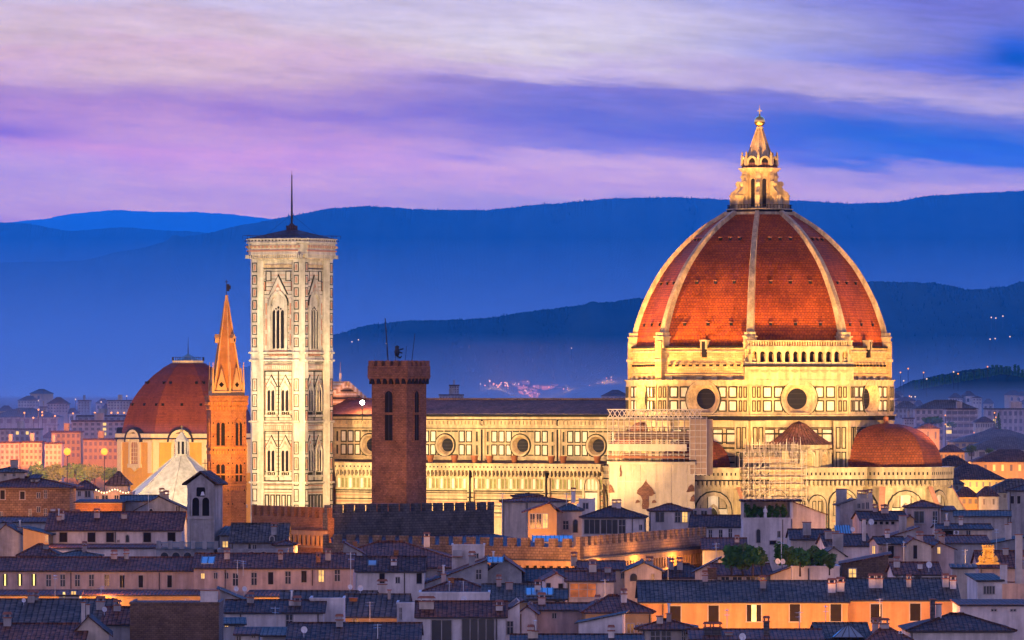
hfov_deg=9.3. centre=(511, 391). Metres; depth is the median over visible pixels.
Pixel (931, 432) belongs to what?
hall
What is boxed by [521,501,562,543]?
house
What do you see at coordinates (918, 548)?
house
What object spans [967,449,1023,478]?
convent
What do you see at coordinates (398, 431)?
brick tower
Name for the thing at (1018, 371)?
cypress
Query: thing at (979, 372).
cypress
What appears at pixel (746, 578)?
window
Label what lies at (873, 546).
window
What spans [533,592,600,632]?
house
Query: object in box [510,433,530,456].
round window
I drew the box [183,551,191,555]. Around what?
window
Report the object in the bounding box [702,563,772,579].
house
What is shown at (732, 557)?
tree
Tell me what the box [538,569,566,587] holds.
house
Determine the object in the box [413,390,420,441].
belfry window
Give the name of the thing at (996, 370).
cypress
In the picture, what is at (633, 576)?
window
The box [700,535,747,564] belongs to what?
house
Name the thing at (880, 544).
house
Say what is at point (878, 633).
house
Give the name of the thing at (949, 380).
cypress
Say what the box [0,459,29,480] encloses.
house
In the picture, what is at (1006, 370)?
cypress
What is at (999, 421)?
tree
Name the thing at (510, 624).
window
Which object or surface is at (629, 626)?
window
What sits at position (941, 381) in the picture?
cypress
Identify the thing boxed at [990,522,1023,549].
house
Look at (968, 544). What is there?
house
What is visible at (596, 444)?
round window
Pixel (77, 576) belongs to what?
window
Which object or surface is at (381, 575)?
window
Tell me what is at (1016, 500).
house
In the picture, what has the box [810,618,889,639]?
house
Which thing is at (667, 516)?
house
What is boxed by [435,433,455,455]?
round window
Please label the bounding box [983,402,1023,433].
apartment block
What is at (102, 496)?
window
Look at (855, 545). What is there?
house
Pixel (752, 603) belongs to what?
house
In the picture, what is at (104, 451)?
street lamp
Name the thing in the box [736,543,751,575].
tree
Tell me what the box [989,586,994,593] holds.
window
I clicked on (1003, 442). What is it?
hall
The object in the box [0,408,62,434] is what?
building
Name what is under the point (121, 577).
window
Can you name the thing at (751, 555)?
tree
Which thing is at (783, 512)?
shrub
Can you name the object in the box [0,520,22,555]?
house
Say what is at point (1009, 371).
cypress
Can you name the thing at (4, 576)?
window
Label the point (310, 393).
window
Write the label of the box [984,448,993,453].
tree
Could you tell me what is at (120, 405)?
apartment block
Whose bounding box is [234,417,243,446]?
window
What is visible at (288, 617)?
window
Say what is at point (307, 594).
house
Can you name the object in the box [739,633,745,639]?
satellite dish
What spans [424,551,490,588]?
house
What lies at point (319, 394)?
window
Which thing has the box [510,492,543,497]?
house
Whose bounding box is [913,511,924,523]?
window
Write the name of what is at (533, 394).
hill house
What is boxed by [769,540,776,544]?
window
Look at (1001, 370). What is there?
cypress
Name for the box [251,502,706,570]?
fortified palace
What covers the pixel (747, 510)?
shrub
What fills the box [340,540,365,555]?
house
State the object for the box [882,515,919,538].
house
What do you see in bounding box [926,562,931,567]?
satellite dish
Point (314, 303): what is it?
belfry window
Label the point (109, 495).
house
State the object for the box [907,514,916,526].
house
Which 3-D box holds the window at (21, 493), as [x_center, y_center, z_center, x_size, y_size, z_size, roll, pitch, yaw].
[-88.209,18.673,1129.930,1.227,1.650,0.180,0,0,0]
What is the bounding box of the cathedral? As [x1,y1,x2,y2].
[333,105,965,534]
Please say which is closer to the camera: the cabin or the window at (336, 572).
the window at (336, 572)
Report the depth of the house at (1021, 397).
2900.16 m
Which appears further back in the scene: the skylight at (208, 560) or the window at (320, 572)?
the window at (320, 572)
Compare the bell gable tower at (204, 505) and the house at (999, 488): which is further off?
the house at (999, 488)
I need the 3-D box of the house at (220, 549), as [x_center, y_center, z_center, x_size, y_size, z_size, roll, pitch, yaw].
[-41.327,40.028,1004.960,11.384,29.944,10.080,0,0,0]
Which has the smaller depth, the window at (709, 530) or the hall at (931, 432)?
the window at (709, 530)
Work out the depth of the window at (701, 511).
1183.96 m
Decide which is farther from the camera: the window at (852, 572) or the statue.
the statue
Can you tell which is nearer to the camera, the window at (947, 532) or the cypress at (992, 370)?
the window at (947, 532)
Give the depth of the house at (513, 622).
776.01 m
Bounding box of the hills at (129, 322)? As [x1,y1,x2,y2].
[0,190,1023,394]
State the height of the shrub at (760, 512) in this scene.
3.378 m
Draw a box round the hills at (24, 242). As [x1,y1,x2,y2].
[0,222,205,262]
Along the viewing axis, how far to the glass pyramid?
752.52 m
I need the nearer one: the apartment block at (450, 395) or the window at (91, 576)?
the window at (91, 576)
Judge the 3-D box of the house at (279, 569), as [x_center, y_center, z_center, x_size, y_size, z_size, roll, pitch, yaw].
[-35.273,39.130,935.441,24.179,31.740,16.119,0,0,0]
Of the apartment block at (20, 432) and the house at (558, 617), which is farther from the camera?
the apartment block at (20, 432)
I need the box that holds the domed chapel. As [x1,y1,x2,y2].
[114,349,250,522]
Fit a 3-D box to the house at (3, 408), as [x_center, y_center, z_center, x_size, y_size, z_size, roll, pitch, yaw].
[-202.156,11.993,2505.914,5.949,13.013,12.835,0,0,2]
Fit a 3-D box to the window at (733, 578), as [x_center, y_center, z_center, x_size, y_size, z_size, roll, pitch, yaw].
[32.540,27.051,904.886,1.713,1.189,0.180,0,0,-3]
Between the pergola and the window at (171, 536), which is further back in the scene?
the pergola
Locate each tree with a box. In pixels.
[27,463,49,478]
[42,463,69,480]
[62,463,90,483]
[81,464,103,485]
[101,466,116,480]
[720,544,743,574]
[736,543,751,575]
[741,545,761,575]
[755,546,769,574]
[774,541,788,567]
[781,546,796,567]
[789,546,810,576]
[806,545,819,565]
[812,548,829,565]
[821,553,836,574]
[921,416,943,424]
[946,421,955,432]
[965,444,977,459]
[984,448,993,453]
[995,413,1000,428]
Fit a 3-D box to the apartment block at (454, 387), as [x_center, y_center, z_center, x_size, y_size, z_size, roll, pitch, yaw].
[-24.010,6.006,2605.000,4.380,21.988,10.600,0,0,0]
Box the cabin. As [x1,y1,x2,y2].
[949,478,965,491]
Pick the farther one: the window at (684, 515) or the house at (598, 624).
the window at (684, 515)
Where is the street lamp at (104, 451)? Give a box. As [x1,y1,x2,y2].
[101,448,107,490]
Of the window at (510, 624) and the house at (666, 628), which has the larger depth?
the window at (510, 624)
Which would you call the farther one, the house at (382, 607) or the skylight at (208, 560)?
the skylight at (208, 560)
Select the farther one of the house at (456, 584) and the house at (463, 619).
the house at (456, 584)
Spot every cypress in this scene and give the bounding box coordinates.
[914,380,918,390]
[927,379,931,388]
[932,377,936,386]
[939,374,943,384]
[947,375,951,383]
[961,372,965,380]
[966,372,969,380]
[977,368,981,377]
[990,365,994,377]
[994,365,997,376]
[999,365,1003,373]
[1004,366,1007,375]
[1008,366,1011,376]
[1013,364,1016,375]
[1016,365,1020,378]
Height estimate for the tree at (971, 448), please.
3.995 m
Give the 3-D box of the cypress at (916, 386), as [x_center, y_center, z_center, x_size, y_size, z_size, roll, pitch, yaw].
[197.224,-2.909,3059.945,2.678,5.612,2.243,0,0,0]
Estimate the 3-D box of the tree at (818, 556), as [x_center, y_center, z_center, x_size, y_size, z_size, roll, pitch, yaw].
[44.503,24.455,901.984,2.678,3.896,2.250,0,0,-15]
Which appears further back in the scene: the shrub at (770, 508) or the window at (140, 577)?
the shrub at (770, 508)
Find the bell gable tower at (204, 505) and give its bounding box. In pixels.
[182,463,227,551]
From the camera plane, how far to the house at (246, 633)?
755.04 m
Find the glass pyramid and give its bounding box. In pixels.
[833,623,864,637]
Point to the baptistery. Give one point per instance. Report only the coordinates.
(176, 470)
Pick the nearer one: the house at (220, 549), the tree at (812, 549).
the tree at (812, 549)
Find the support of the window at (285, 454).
in the campanile
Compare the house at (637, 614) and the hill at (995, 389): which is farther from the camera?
the hill at (995, 389)
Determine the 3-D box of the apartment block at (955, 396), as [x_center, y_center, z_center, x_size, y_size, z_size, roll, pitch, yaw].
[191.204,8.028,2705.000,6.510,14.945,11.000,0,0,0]
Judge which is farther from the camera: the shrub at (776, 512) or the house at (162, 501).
the shrub at (776, 512)
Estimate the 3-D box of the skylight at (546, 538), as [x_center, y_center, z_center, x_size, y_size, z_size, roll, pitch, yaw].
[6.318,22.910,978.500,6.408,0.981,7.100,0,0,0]
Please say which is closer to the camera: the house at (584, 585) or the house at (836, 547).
the house at (584, 585)
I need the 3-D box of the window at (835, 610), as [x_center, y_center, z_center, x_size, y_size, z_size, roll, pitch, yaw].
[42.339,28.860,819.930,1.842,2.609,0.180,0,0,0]
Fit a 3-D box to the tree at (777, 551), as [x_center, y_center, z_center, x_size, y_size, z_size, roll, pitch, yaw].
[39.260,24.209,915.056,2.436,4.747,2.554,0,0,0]
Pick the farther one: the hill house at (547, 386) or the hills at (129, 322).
the hills at (129, 322)
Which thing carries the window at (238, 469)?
in the bell tower at (226, 401)
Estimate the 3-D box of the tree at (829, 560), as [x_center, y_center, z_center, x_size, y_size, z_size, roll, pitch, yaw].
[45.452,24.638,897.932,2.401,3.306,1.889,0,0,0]
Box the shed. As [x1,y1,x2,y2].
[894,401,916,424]
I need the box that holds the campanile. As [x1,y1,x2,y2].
[243,175,340,522]
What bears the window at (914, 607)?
in the house at (905, 600)
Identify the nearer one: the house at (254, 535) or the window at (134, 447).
the house at (254, 535)
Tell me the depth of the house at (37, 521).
1081.53 m
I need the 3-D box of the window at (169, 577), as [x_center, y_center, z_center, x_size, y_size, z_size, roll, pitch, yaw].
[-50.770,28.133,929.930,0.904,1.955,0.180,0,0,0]
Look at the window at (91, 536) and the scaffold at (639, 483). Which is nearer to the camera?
the window at (91, 536)
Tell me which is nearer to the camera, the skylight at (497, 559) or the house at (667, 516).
the skylight at (497, 559)
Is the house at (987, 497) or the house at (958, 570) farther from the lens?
the house at (987, 497)
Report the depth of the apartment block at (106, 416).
2049.94 m
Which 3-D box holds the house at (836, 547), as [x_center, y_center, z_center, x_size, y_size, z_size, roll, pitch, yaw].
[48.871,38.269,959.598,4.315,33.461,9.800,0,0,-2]
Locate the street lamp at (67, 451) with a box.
[63,448,70,482]
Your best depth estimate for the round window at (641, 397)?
1335.39 m
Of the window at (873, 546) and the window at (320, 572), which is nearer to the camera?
the window at (320, 572)
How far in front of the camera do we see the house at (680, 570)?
927.91 m
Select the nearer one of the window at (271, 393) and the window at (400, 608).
the window at (400, 608)
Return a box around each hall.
[914,423,940,449]
[946,429,1023,448]
[961,436,1023,462]
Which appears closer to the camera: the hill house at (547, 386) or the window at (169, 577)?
the window at (169, 577)
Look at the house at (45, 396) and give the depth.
2901.81 m
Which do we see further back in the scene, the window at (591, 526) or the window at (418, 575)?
the window at (591, 526)
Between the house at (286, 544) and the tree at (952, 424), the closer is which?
the house at (286, 544)
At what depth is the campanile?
1358.79 m
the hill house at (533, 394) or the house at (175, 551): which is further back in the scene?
the hill house at (533, 394)
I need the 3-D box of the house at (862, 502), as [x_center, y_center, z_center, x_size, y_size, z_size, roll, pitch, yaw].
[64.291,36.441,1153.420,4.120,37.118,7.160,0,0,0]
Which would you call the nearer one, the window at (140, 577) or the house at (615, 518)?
the window at (140, 577)
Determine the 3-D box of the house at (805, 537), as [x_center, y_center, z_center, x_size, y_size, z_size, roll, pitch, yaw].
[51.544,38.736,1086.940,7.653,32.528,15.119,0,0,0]
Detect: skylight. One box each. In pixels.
[200,556,215,563]
[368,560,376,564]
[487,556,503,562]
[525,587,553,595]
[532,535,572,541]
[834,525,850,532]
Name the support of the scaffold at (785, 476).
on the cathedral
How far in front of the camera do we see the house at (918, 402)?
2502.89 m
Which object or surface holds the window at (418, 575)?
in the house at (403, 574)
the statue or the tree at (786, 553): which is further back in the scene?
the statue
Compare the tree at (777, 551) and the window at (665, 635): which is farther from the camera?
the tree at (777, 551)
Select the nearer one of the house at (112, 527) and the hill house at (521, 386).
the house at (112, 527)
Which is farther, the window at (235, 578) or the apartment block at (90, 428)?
the apartment block at (90, 428)
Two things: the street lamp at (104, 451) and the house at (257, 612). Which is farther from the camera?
the street lamp at (104, 451)
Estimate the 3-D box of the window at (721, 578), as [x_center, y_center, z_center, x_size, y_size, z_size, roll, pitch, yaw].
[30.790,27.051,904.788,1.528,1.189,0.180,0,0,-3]
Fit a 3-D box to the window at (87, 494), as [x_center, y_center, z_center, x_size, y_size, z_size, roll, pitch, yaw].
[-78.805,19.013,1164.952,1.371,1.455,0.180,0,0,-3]
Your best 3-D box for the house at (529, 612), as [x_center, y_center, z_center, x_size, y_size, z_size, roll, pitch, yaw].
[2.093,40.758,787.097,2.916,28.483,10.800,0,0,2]
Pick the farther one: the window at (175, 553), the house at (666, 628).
the window at (175, 553)
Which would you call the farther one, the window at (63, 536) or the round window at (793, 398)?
the round window at (793, 398)
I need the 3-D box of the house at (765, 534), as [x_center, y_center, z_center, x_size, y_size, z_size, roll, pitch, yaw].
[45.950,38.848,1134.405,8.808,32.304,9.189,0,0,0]
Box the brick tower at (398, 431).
[368,318,429,511]
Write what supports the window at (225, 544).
in the house at (224, 533)
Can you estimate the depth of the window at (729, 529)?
1165.89 m
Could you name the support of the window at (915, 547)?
in the house at (918, 548)
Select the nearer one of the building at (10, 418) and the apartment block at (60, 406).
the building at (10, 418)
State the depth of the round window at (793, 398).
1315.65 m
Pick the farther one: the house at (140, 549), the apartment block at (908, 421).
the apartment block at (908, 421)
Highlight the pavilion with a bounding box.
[939,444,966,459]
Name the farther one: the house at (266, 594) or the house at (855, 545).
the house at (855, 545)
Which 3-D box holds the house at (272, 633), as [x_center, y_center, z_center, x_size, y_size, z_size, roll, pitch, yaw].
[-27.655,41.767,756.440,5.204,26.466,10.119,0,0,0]
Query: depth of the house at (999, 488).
1381.74 m
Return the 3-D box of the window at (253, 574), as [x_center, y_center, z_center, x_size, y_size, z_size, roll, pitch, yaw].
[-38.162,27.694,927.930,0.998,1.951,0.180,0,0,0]
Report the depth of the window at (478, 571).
891.96 m
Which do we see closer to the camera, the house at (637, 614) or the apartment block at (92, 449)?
the house at (637, 614)
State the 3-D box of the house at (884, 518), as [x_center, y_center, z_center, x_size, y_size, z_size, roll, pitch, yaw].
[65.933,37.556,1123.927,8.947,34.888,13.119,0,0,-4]
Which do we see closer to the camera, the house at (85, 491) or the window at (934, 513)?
the window at (934, 513)
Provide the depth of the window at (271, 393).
1358.74 m
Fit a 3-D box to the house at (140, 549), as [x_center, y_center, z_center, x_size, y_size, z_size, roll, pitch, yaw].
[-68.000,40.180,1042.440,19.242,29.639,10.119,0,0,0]
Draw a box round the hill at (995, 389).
[894,367,1023,411]
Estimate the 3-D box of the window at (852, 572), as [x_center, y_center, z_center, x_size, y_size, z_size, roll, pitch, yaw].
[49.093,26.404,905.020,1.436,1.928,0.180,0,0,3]
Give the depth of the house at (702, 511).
1183.98 m
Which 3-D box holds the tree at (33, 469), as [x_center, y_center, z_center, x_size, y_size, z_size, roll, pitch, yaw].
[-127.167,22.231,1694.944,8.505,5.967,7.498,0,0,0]
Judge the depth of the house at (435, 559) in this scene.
964.01 m
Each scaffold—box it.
[607,409,712,530]
[739,437,806,505]
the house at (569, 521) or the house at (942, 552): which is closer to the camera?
the house at (942, 552)
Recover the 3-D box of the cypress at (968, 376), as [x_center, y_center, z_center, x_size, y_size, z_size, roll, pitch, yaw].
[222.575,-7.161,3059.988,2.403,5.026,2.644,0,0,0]
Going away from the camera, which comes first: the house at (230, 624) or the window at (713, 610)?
the house at (230, 624)
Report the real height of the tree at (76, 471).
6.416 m
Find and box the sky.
[0,0,1023,222]
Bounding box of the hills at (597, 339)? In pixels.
[242,281,1023,398]
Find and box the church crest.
[975,545,999,563]
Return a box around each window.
[0,489,5,499]
[2,574,7,585]
[17,574,22,585]
[19,491,25,499]
[31,574,36,585]
[46,574,51,586]
[58,532,67,542]
[60,574,65,586]
[74,574,79,586]
[84,491,90,497]
[87,532,96,542]
[88,574,94,586]
[101,495,108,498]
[104,574,109,586]
[105,532,114,542]
[119,575,124,587]
[125,534,129,542]
[131,442,137,463]
[138,575,143,587]
[142,532,151,542]
[160,551,168,555]
[166,532,176,541]
[167,575,171,587]
[171,551,180,555]
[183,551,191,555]
[206,417,209,446]
[215,417,225,446]
[215,458,225,480]
[222,541,228,547]
[232,573,238,585]
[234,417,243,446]
[234,458,243,482]
[251,572,256,584]
[266,383,275,410]
[266,443,275,470]
[267,572,273,584]
[269,535,274,540]
[271,295,284,348]
[280,383,289,410]
[280,443,289,470]
[285,571,290,583]
[285,614,293,626]
[301,570,306,582]
[308,383,313,410]
[308,443,313,470]
[311,295,318,348]
[316,383,322,410]
[316,443,322,470]
[318,570,323,581]
[334,570,340,581]
[359,433,371,455]
[379,573,384,583]
[382,390,395,441]
[395,577,400,583]
[399,607,401,619]
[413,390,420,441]
[416,573,421,583]
[431,619,452,639]
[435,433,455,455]
[461,619,494,639]
[475,569,481,579]
[506,621,513,634]
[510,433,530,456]
[529,513,535,528]
[536,513,541,528]
[542,513,548,528]
[551,612,556,618]
[558,583,563,587]
[562,520,568,529]
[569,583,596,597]
[572,519,577,532]
[582,502,588,508]
[584,519,599,533]
[585,434,606,456]
[600,519,617,533]
[618,519,625,533]
[626,623,634,632]
[629,572,637,581]
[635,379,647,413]
[650,631,660,639]
[655,512,664,522]
[661,631,671,639]
[670,605,681,621]
[674,512,680,522]
[681,512,688,522]
[681,631,685,639]
[685,379,720,414]
[700,510,707,513]
[707,604,719,621]
[708,529,711,536]
[719,529,722,536]
[720,577,729,579]
[728,528,731,536]
[732,577,742,579]
[745,577,755,579]
[745,604,761,621]
[756,528,760,542]
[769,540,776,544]
[780,381,817,414]
[788,604,801,621]
[829,604,842,621]
[848,568,856,576]
[862,379,879,413]
[869,603,882,622]
[872,545,875,553]
[887,545,894,558]
[908,602,920,621]
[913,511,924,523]
[913,545,917,558]
[932,511,937,522]
[942,531,953,534]
[983,586,988,594]
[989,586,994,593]
[1017,496,1020,503]
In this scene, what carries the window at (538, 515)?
in the house at (542, 519)
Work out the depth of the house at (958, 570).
915.01 m
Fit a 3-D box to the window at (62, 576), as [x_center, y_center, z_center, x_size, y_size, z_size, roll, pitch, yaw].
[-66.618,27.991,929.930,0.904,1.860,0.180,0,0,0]
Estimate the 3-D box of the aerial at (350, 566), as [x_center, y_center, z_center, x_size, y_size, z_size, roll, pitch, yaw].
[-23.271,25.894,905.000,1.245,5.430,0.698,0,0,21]
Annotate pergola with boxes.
[739,499,801,518]
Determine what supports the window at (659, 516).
in the house at (667, 516)
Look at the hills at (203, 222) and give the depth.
12781.99 m
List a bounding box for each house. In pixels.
[0,405,11,412]
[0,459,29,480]
[0,476,82,515]
[0,508,79,528]
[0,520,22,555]
[0,549,193,588]
[0,589,216,605]
[0,590,118,621]
[0,612,88,639]
[15,543,61,555]
[20,525,55,550]
[29,389,53,405]
[29,474,42,481]
[43,431,50,441]
[44,508,186,546]
[47,424,58,432]
[49,544,161,555]
[51,541,104,555]
[57,590,83,597]
[68,408,79,430]
[74,499,126,510]
[74,602,112,639]
[76,480,99,500]
[94,491,135,498]
[96,399,107,412]
[101,599,129,639]
[104,471,132,490]
[119,495,157,510]
[129,590,223,639]
[133,488,186,510]
[156,547,215,555]
[192,548,356,599]
[217,526,229,547]
[217,547,288,551]
[217,586,246,616]
[223,590,326,639]
[223,617,246,639]
[228,522,291,548]
[233,627,261,639]
[244,590,279,598]
[260,627,286,639]
[271,539,300,551]
[279,579,387,598]
[285,614,423,639]
[309,596,345,621]
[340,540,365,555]
[341,532,470,578]
[344,589,412,621]
[354,556,427,601]
[396,600,416,621]
[414,596,507,639]
[419,590,489,599]
[422,565,480,590]
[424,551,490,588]
[451,543,484,569]
[481,574,541,609]
[488,551,524,582]
[499,495,569,538]
[506,597,523,639]
[509,620,644,639]
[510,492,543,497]
[512,560,587,582]
[518,379,529,384]
[519,384,526,389]
[520,602,540,632]
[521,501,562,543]
[526,579,568,604]
[528,392,538,397]
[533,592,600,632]
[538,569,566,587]
[544,384,554,389]
[555,503,584,546]
[564,559,615,601]
[570,551,626,594]
[571,488,595,514]
[574,610,628,632]
[578,588,656,632]
[579,499,648,535]
[621,556,664,601]
[634,603,698,639]
[635,570,850,627]
[646,503,692,530]
[662,557,696,579]
[686,616,824,639]
[688,514,740,536]
[689,508,711,513]
[692,556,721,579]
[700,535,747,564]
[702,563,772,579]
[741,517,791,570]
[767,565,795,579]
[785,522,831,562]
[790,564,839,579]
[791,502,827,527]
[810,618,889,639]
[815,519,869,559]
[824,533,847,564]
[833,489,855,532]
[838,551,891,576]
[844,573,960,630]
[850,489,872,513]
[851,504,905,537]
[864,617,913,639]
[867,529,904,562]
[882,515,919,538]
[885,556,942,576]
[894,393,901,399]
[898,598,1017,639]
[901,531,934,560]
[902,500,943,534]
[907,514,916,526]
[914,400,922,405]
[923,529,991,563]
[929,532,957,576]
[930,513,993,539]
[941,455,969,468]
[941,506,956,522]
[949,564,977,598]
[950,599,1023,639]
[953,464,1005,492]
[953,510,1011,539]
[956,487,976,509]
[961,391,975,404]
[964,534,1022,598]
[970,548,1023,598]
[976,486,1000,509]
[982,399,994,416]
[990,478,1023,509]
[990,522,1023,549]
[1004,390,1021,407]
[1005,484,1023,535]
[1019,391,1023,401]
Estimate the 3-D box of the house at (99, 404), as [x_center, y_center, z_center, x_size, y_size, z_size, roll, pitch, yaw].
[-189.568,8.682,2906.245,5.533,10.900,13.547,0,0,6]
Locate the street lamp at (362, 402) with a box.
[360,400,364,420]
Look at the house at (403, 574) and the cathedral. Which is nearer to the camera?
the house at (403, 574)
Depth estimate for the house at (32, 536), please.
1044.05 m
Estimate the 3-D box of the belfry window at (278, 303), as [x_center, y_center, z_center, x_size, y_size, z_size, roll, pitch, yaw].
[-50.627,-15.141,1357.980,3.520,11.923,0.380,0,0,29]
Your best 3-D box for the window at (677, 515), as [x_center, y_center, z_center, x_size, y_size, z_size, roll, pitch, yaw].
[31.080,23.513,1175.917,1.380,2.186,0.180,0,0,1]
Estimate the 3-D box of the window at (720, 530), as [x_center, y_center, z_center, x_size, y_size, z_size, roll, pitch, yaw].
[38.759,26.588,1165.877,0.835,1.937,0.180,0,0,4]
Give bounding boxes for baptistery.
[133,426,247,507]
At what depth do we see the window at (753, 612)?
819.90 m
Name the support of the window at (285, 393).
in the campanile
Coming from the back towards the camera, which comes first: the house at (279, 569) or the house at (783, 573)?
the house at (279, 569)
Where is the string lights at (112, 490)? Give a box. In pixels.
[93,488,130,493]
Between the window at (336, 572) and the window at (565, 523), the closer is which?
the window at (336, 572)
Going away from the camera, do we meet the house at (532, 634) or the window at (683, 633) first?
the house at (532, 634)
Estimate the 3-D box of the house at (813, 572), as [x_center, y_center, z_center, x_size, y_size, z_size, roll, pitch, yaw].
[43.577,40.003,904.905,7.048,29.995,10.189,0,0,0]
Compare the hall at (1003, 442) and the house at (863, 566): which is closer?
the house at (863, 566)
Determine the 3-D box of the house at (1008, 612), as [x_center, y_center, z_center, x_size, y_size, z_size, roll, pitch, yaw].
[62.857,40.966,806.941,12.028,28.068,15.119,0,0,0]
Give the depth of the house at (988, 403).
2700.22 m
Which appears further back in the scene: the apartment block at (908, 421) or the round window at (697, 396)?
the apartment block at (908, 421)
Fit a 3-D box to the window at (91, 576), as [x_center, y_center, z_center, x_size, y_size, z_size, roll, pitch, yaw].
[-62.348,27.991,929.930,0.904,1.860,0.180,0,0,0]
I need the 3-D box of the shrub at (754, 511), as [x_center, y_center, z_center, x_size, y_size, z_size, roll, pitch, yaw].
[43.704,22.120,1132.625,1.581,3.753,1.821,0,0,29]
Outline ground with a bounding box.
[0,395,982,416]
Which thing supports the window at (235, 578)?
in the house at (279, 569)
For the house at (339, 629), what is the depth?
739.15 m
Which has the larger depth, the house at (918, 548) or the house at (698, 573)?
the house at (918, 548)
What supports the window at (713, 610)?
in the house at (752, 603)
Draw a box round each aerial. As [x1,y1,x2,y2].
[348,552,354,589]
[779,536,784,568]
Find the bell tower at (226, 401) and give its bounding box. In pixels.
[204,280,248,526]
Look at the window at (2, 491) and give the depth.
1130.02 m
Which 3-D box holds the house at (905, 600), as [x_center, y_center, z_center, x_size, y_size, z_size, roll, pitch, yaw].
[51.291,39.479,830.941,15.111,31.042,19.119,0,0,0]
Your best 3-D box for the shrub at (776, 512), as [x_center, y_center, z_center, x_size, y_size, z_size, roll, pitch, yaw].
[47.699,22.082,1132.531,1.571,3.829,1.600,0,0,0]
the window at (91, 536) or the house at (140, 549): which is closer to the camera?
the house at (140, 549)
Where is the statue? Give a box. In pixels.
[763,506,766,517]
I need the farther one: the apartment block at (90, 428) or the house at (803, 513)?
the apartment block at (90, 428)
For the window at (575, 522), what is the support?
in the house at (569, 521)
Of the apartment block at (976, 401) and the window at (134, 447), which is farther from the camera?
the apartment block at (976, 401)
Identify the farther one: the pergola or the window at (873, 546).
the pergola
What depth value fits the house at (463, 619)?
772.00 m
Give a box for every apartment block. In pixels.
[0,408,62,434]
[0,421,42,441]
[0,434,20,468]
[17,396,40,409]
[20,433,45,474]
[39,401,47,411]
[44,434,64,481]
[47,397,70,430]
[50,423,83,483]
[71,413,124,437]
[76,409,125,419]
[78,395,91,414]
[82,431,116,490]
[107,395,131,414]
[439,389,463,397]
[449,380,459,393]
[601,390,625,397]
[894,397,915,405]
[902,411,914,427]
[912,400,977,448]
[943,402,975,446]
[948,393,962,401]
[971,396,981,417]
[973,417,993,433]
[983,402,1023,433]
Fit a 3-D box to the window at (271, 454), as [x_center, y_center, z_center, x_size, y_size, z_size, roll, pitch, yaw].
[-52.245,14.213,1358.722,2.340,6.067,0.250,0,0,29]
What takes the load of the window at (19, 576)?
in the house at (115, 571)
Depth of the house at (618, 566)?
924.46 m
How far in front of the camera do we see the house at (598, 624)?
765.01 m
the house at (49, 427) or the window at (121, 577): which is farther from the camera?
the house at (49, 427)
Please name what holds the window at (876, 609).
in the house at (905, 600)
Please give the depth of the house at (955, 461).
1502.41 m
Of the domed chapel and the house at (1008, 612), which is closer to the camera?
the house at (1008, 612)
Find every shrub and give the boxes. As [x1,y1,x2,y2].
[744,503,751,517]
[749,504,757,517]
[757,506,763,517]
[767,505,773,517]
[772,504,779,517]
[780,504,787,517]
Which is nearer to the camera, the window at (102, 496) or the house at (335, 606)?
the house at (335, 606)
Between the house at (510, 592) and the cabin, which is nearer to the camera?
the house at (510, 592)
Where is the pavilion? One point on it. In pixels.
(947, 450)
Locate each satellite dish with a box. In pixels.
[301,626,306,632]
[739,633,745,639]
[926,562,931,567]
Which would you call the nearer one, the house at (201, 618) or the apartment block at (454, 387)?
the house at (201, 618)
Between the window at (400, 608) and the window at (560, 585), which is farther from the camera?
the window at (560, 585)
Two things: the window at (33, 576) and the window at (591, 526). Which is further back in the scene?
the window at (591, 526)
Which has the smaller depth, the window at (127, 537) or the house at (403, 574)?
the house at (403, 574)
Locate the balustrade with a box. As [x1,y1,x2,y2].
[156,541,218,548]
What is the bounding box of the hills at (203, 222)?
[10,210,272,232]
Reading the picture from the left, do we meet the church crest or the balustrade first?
the balustrade
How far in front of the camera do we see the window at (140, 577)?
929.98 m
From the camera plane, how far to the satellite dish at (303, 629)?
735.02 m
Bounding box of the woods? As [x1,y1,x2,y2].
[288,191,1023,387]
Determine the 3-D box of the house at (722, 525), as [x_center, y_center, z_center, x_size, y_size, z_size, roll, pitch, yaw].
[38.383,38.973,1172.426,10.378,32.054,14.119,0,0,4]
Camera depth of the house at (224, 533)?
1015.10 m
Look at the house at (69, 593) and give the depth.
905.00 m
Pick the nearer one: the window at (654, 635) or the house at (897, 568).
the window at (654, 635)
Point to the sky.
(207, 106)
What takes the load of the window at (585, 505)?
in the house at (588, 505)
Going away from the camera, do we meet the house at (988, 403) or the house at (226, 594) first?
the house at (226, 594)

